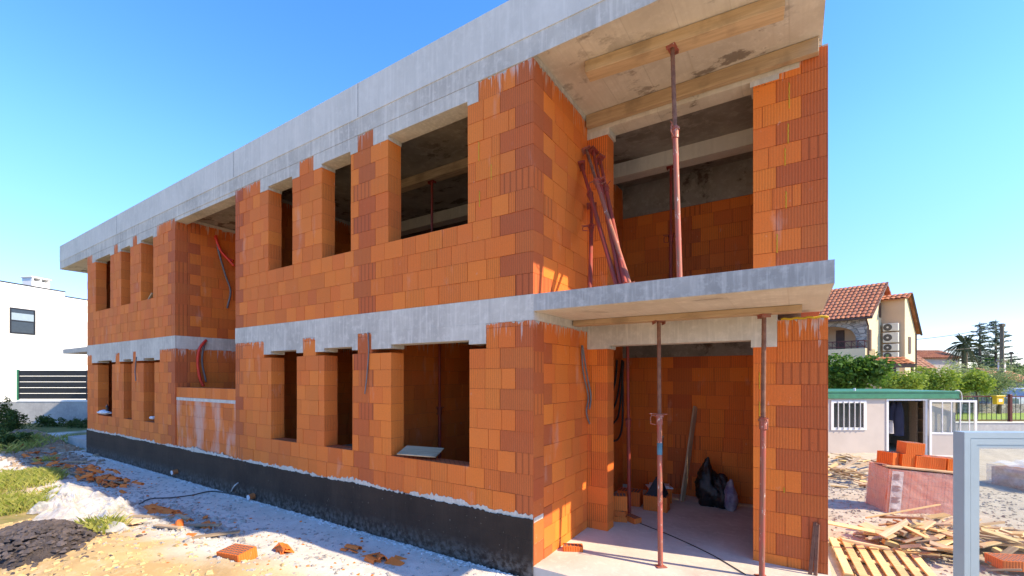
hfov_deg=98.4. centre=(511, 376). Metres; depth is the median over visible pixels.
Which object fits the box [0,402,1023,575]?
ground
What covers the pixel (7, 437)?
weed clump
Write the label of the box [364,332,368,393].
conduit hose
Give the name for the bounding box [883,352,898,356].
air conditioner
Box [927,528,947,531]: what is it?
scrap board
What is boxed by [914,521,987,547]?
scrap board
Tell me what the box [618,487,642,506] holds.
hollow brick
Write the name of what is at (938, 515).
scrap board
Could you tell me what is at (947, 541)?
scrap board
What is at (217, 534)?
board
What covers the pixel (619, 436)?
conduit hose
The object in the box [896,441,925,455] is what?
hollow brick
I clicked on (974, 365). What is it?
distant tree
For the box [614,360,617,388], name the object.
conduit hose
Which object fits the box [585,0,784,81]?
timber beam
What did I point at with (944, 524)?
scrap board
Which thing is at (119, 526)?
plastic sheet
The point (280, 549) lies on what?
roof tile piece
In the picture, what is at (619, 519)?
hollow brick
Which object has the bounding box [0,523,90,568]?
soil heap
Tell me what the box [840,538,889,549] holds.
scrap board
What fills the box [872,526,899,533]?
scrap board
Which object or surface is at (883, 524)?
scrap board
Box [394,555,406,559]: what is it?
roof tile piece
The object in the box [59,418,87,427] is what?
weed clump
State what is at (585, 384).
conduit hose
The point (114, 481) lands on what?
board
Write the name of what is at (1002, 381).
olive tree
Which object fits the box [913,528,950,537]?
scrap board
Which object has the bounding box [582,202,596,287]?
steel prop
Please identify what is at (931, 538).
scrap board
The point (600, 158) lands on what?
steel prop
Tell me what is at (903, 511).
scrap board
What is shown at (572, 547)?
hollow brick
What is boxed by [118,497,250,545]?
broken concrete
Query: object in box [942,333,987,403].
palm tree
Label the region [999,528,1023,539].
scrap board
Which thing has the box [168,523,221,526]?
board
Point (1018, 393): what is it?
parked car
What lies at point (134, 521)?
board
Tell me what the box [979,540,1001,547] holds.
scrap board
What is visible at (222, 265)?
conduit hose
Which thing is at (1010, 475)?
wrapped brick pack
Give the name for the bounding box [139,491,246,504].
ground cable
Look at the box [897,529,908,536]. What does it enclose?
scrap board
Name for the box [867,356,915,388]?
garden porch
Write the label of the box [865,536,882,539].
scrap board
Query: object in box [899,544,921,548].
scrap board
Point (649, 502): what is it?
hollow brick
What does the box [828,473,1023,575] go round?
gravel
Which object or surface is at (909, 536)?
scrap board
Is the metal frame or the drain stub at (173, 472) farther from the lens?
the drain stub at (173, 472)
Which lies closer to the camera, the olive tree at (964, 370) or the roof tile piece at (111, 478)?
the roof tile piece at (111, 478)
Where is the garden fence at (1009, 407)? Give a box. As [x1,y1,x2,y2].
[956,394,1023,421]
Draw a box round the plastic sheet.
[81,521,130,533]
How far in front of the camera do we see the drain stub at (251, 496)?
8.34 m
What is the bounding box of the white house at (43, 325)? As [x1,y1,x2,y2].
[0,276,87,400]
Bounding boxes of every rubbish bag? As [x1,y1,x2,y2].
[694,457,719,506]
[709,473,727,508]
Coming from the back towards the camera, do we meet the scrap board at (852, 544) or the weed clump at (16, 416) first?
the weed clump at (16, 416)
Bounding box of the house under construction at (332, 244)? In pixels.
[60,0,834,575]
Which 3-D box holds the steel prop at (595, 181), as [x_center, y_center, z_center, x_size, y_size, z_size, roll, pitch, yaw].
[1.175,-2.096,5.511,0.230,2.775,0.120,-18,-37,18]
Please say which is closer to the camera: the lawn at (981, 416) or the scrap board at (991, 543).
the scrap board at (991, 543)
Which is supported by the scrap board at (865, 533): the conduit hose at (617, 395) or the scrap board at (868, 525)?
the scrap board at (868, 525)
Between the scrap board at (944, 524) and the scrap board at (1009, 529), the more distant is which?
the scrap board at (1009, 529)
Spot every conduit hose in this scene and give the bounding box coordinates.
[196,339,206,386]
[201,342,206,381]
[214,236,234,266]
[216,244,230,307]
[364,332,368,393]
[581,345,589,423]
[582,345,591,408]
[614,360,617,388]
[614,360,623,441]
[614,361,623,422]
[614,366,620,407]
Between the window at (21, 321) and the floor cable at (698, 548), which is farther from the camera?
the window at (21, 321)
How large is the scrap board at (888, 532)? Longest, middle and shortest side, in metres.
0.950 x 0.080 x 0.023 m
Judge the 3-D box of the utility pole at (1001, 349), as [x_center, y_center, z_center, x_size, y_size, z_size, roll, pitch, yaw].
[36.553,-0.698,33.000,0.290,6.499,0.290,0,0,0]
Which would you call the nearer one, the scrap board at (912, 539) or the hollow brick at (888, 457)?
the scrap board at (912, 539)
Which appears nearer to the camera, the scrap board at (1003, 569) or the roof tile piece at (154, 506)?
the scrap board at (1003, 569)
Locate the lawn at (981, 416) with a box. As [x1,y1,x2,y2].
[956,413,1023,419]
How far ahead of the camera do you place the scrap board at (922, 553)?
5.70 m
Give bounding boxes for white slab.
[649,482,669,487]
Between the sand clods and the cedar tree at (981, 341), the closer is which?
the sand clods
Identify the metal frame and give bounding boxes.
[953,431,1023,575]
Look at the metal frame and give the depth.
1.50 m
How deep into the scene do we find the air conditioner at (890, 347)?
27.14 m
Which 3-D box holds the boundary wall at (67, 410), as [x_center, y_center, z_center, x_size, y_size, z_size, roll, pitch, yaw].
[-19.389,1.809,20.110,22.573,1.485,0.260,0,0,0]
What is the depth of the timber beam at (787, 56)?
5.48 m
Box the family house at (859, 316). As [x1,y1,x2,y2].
[807,282,922,388]
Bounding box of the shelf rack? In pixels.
[909,401,922,442]
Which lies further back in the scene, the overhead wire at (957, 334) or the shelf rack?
the overhead wire at (957, 334)
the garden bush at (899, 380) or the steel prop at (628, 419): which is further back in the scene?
the garden bush at (899, 380)
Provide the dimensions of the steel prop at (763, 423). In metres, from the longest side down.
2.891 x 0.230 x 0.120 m
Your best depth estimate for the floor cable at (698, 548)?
5.62 m
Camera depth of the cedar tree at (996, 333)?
47.89 m
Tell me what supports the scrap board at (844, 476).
on the scrap board
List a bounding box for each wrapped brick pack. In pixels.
[866,462,952,515]
[986,459,1023,490]
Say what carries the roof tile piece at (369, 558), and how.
on the ground at (987, 457)
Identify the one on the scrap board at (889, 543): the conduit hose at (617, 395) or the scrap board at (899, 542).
the scrap board at (899, 542)
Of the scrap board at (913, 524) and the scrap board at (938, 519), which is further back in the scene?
the scrap board at (938, 519)
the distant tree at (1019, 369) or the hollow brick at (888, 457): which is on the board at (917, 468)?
the hollow brick at (888, 457)
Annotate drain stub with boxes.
[170,469,177,474]
[247,493,255,499]
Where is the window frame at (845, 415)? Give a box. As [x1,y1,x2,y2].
[831,401,866,429]
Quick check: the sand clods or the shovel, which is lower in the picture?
the sand clods
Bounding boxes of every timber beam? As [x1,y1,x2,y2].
[401,157,467,192]
[573,304,801,326]
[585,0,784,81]
[586,36,818,129]
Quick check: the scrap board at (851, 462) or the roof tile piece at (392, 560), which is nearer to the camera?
the roof tile piece at (392, 560)
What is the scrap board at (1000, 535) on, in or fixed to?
on the scrap board
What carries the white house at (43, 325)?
on the ground at (987, 457)
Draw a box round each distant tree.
[968,356,1015,370]
[1012,364,1023,375]
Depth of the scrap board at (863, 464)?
11.05 m
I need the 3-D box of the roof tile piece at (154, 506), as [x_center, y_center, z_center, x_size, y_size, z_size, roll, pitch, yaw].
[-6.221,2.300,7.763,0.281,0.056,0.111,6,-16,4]
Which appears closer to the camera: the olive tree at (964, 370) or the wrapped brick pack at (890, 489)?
the wrapped brick pack at (890, 489)
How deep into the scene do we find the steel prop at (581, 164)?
5.45 m
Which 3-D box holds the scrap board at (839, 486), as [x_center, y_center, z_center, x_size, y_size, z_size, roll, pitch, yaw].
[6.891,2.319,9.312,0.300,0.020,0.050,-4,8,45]
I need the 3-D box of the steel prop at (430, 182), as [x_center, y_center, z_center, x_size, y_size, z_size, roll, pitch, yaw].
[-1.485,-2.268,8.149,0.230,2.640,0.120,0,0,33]
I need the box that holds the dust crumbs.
[82,452,512,575]
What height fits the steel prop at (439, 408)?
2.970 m
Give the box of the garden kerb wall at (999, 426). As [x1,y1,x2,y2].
[956,421,1023,430]
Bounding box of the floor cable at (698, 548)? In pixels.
[640,523,745,574]
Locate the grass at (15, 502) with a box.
[0,430,133,534]
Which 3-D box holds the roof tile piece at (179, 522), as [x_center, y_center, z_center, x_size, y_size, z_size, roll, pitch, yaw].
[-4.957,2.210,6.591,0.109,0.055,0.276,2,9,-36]
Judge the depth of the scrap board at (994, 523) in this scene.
6.17 m
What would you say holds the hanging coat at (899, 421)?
hanging from the site cabin
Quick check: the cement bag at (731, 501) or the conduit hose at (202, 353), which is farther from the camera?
the conduit hose at (202, 353)
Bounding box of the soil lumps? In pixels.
[0,518,146,575]
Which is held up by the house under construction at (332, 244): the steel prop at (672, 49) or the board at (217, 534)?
the steel prop at (672, 49)
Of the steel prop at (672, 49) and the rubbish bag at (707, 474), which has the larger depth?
the rubbish bag at (707, 474)
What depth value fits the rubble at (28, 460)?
12.29 m
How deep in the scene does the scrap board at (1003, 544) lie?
5.64 m
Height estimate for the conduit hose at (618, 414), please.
1.183 m
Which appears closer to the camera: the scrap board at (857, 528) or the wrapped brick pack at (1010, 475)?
the scrap board at (857, 528)
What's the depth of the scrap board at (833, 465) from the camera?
10.35 m
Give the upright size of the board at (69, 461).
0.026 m
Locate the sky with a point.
(106, 106)
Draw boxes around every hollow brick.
[216,543,257,561]
[563,543,582,551]
[613,493,626,510]
[613,515,626,522]
[614,509,627,516]
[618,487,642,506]
[627,513,641,523]
[643,492,669,512]
[647,487,671,502]
[876,450,898,464]
[892,451,915,466]
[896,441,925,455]
[915,455,930,468]
[925,455,945,469]
[939,456,952,470]
[984,553,1023,571]
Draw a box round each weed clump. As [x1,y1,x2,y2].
[0,396,19,433]
[0,409,12,436]
[0,428,36,448]
[1,408,33,430]
[29,414,58,426]
[42,417,84,426]
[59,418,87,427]
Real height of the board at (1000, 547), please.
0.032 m
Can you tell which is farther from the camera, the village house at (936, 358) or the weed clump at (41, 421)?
the village house at (936, 358)
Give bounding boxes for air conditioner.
[883,323,898,331]
[883,332,898,342]
[883,344,898,350]
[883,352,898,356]
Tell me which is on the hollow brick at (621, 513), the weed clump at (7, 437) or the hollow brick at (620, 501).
the hollow brick at (620, 501)
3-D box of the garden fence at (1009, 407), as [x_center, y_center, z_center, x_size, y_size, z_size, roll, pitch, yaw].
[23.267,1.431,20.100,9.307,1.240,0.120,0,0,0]
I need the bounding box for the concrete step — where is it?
[68,435,85,448]
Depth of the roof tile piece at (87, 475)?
9.88 m
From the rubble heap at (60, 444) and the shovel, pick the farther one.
the rubble heap at (60, 444)
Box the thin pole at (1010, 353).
[1009,352,1012,370]
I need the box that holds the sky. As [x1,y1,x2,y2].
[0,0,1023,374]
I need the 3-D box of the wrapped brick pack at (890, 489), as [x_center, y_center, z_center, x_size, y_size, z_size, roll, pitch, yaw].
[7.078,2.105,7.841,1.119,0.997,0.649,4,2,12]
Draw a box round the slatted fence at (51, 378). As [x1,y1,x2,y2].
[16,369,87,399]
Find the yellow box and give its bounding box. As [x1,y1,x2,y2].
[991,395,1005,403]
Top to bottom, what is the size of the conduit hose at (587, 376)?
0.917 m
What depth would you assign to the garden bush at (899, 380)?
18.97 m
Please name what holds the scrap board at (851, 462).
on the scrap board
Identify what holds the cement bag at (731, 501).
on the house under construction at (332, 244)
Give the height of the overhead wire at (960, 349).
0.420 m
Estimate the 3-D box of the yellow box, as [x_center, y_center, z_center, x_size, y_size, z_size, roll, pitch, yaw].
[21.881,1.052,19.905,0.420,0.400,0.250,0,0,0]
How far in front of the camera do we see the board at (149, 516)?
7.13 m
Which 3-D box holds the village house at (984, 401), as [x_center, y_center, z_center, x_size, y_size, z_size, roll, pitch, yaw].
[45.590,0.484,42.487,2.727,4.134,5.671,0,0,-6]
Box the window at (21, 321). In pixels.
[9,307,35,334]
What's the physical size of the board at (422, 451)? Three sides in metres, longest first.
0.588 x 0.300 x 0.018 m
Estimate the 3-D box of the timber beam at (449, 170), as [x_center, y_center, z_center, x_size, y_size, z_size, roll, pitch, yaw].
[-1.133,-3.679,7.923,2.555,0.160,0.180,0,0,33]
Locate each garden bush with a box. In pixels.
[876,370,928,389]
[905,365,963,390]
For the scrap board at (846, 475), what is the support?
on the ground at (987, 457)
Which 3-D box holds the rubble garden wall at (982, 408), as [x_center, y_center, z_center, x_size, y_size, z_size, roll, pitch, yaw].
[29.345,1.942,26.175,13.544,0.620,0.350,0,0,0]
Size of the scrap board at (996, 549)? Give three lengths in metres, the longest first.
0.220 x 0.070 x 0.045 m
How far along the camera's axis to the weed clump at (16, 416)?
17.46 m
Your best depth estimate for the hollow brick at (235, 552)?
5.38 m
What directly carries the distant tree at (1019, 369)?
on the ground at (987, 457)
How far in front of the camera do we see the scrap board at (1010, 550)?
5.52 m
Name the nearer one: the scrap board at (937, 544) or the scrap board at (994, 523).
the scrap board at (937, 544)
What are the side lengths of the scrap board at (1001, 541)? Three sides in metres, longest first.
0.950 x 0.080 x 0.022 m
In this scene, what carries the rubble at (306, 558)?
on the ground at (987, 457)
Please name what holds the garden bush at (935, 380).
on the ground at (987, 457)
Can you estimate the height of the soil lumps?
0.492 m
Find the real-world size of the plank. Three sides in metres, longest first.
1.722 x 0.130 x 0.030 m
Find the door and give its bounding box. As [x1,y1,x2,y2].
[929,400,976,456]
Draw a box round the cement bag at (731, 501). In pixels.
[724,479,738,511]
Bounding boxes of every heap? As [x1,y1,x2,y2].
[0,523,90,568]
[1,429,98,458]
[26,482,147,520]
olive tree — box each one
[918,360,990,414]
[969,358,1023,413]
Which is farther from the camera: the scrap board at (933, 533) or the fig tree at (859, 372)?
the fig tree at (859, 372)
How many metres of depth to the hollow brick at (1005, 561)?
5.32 m
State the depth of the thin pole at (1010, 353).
43.95 m
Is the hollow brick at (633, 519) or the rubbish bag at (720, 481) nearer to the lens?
the hollow brick at (633, 519)
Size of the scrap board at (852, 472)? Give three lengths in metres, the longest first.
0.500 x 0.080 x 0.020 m
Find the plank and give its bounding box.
[680,406,696,501]
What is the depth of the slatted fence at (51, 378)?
20.08 m
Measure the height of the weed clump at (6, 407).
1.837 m
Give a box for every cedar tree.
[960,322,998,368]
[972,320,1022,367]
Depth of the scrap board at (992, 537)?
5.79 m
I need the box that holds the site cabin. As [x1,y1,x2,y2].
[828,388,976,456]
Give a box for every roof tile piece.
[81,472,96,478]
[88,468,104,473]
[107,477,118,479]
[119,484,128,487]
[147,505,166,508]
[162,510,175,513]
[175,519,183,525]
[277,544,291,554]
[278,542,293,552]
[344,544,361,549]
[364,555,377,564]
[376,554,387,560]
[384,556,404,565]
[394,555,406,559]
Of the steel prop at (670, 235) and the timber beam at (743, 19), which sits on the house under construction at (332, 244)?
the steel prop at (670, 235)
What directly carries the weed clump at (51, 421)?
on the ground at (987, 457)
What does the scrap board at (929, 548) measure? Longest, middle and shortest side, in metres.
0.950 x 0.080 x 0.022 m
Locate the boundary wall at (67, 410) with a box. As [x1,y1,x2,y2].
[0,400,87,423]
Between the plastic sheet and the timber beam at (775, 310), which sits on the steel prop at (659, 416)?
the timber beam at (775, 310)
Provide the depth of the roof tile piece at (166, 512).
7.36 m
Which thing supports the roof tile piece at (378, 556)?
on the ground at (987, 457)
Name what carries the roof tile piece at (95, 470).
on the ground at (987, 457)
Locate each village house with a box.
[917,350,959,389]
[917,355,936,372]
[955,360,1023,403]
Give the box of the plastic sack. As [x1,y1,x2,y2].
[97,410,111,413]
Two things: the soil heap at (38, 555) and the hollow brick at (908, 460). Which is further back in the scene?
the hollow brick at (908, 460)
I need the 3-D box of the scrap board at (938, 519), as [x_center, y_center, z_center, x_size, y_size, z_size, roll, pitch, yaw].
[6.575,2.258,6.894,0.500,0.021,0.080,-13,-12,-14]
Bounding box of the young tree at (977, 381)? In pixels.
[952,368,997,418]
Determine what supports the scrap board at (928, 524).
on the scrap board at (913, 524)
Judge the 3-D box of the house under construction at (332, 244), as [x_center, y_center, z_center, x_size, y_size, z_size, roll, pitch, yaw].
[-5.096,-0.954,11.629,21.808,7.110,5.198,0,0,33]
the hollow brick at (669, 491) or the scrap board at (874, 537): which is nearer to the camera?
the scrap board at (874, 537)
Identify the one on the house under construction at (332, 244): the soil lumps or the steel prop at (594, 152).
the steel prop at (594, 152)
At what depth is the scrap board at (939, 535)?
6.03 m
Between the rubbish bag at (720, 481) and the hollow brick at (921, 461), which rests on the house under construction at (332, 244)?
the rubbish bag at (720, 481)
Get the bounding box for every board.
[31,461,89,462]
[68,472,128,483]
[124,518,146,524]
[128,515,173,518]
[153,524,182,528]
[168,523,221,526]
[175,513,189,519]
[191,530,240,538]
[397,445,443,457]
[828,463,837,469]
[828,471,864,482]
[828,521,874,533]
[831,485,847,487]
[834,472,865,479]
[836,457,861,471]
[837,536,854,546]
[840,471,866,474]
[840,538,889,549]
[855,459,876,467]
[858,522,896,539]
[863,532,878,535]
[865,504,940,518]
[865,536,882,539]
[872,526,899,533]
[878,515,916,537]
[878,522,897,525]
[879,515,925,519]
[881,538,898,547]
[882,464,952,473]
[889,532,910,544]
[891,537,952,553]
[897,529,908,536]
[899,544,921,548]
[901,525,929,538]
[902,536,922,542]
[903,550,939,555]
[904,534,917,538]
[907,522,924,526]
[911,535,938,542]
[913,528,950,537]
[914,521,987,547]
[915,520,935,529]
[918,513,950,520]
[920,514,944,528]
[920,547,947,550]
[925,517,952,531]
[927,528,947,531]
[929,540,984,561]
[932,523,951,525]
[933,547,952,549]
[934,517,947,521]
[934,519,981,538]
[938,538,952,544]
[947,530,1023,542]
[952,533,1017,543]
[979,521,1004,525]
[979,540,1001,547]
[980,527,1023,543]
[982,552,1023,554]
[986,546,1023,552]
[986,569,1021,570]
[987,546,1018,563]
[991,526,1023,530]
[991,547,1002,552]
[993,543,1023,545]
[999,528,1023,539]
[999,531,1023,535]
[1004,546,1023,551]
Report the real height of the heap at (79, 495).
0.308 m
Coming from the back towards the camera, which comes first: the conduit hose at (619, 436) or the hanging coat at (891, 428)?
the hanging coat at (891, 428)
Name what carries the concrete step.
on the ground at (987, 457)
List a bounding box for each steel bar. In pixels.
[808,522,816,574]
[813,524,819,575]
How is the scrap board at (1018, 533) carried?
on the scrap board
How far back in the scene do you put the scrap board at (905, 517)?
6.37 m
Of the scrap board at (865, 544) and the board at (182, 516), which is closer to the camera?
the scrap board at (865, 544)
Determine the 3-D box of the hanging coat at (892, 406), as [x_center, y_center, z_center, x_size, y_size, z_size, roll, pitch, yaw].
[11.928,1.236,13.844,0.317,0.850,0.188,0,0,0]
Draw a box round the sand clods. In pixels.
[0,518,284,575]
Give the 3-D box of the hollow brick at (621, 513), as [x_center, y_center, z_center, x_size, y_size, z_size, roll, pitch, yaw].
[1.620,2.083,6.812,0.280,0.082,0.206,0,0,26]
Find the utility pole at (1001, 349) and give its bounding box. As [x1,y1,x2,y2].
[998,323,1005,389]
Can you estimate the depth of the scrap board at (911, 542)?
5.96 m
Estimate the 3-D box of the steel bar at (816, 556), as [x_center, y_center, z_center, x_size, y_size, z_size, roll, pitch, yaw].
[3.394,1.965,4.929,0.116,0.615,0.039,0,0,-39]
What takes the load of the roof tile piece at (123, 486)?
on the ground at (987, 457)
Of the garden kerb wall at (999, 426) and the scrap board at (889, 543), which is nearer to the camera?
the scrap board at (889, 543)
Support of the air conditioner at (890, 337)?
attached to the family house at (859, 316)
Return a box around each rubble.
[0,447,159,483]
[2,452,482,575]
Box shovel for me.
[646,436,667,496]
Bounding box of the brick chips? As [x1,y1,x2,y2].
[36,464,409,575]
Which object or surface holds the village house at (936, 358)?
on the ground at (987, 457)
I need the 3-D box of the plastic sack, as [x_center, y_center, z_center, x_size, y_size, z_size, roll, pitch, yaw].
[-11.969,1.040,12.996,0.939,0.123,0.270,0,0,33]
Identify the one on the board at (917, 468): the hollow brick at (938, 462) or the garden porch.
the hollow brick at (938, 462)
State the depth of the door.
13.39 m
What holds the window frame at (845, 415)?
in the site cabin
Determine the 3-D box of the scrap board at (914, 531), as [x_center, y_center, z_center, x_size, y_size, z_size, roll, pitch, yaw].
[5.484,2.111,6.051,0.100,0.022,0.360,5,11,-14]
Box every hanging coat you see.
[889,402,895,425]
[889,420,893,433]
[893,402,903,435]
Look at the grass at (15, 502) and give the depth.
9.28 m
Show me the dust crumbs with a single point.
(362, 532)
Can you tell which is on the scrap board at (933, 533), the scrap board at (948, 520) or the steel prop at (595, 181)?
the scrap board at (948, 520)
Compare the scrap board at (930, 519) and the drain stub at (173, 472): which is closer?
the scrap board at (930, 519)
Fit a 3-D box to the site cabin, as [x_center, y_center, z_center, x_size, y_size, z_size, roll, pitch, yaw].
[10.918,1.548,14.652,6.123,2.366,2.836,0,0,0]
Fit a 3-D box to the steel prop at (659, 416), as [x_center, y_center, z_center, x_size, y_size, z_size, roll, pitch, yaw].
[1.754,0.761,5.301,0.230,2.910,0.120,3,-6,-7]
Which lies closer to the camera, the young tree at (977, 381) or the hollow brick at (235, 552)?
the hollow brick at (235, 552)
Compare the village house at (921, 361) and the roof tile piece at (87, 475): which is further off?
the village house at (921, 361)
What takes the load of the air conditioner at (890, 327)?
attached to the family house at (859, 316)
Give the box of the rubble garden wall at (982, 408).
[958,404,1023,412]
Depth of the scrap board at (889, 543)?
6.04 m
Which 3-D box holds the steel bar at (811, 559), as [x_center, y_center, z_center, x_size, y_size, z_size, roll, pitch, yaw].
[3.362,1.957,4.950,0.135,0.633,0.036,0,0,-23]
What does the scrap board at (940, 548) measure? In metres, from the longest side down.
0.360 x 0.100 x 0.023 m
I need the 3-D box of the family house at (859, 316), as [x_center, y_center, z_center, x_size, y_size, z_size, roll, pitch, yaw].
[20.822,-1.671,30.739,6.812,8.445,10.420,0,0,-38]
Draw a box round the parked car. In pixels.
[989,388,1023,403]
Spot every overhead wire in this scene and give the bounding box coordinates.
[917,325,1000,339]
[932,345,999,350]
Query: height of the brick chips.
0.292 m
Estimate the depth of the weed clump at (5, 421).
15.04 m
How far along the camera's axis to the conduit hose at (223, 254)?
11.06 m
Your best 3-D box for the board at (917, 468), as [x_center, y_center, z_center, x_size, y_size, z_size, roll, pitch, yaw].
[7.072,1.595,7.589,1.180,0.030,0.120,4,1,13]
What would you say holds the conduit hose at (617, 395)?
attached to the house under construction at (332, 244)
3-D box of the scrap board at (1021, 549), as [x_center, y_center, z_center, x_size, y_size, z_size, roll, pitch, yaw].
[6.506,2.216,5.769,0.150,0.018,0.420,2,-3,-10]
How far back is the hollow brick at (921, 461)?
7.61 m
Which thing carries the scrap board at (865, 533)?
on the scrap board at (911, 542)
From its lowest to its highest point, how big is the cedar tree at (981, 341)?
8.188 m
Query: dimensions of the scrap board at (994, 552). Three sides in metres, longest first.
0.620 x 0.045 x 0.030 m
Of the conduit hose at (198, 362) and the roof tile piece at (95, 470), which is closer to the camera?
the roof tile piece at (95, 470)
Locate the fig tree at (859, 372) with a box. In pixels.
[828,351,900,388]
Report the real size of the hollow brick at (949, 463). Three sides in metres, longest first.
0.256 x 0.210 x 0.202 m
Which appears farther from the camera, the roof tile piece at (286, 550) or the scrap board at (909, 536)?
the scrap board at (909, 536)
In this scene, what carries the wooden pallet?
on the ground at (987, 457)
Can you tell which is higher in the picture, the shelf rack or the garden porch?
the garden porch
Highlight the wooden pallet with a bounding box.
[829,537,936,575]
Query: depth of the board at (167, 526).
6.38 m
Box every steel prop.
[427,180,435,231]
[437,344,443,457]
[578,160,618,284]
[581,145,634,282]
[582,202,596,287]
[588,145,623,283]
[596,153,627,283]
[625,346,631,512]
[649,320,667,567]
[663,165,674,277]
[666,42,681,276]
[754,314,770,575]
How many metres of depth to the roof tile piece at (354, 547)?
5.99 m

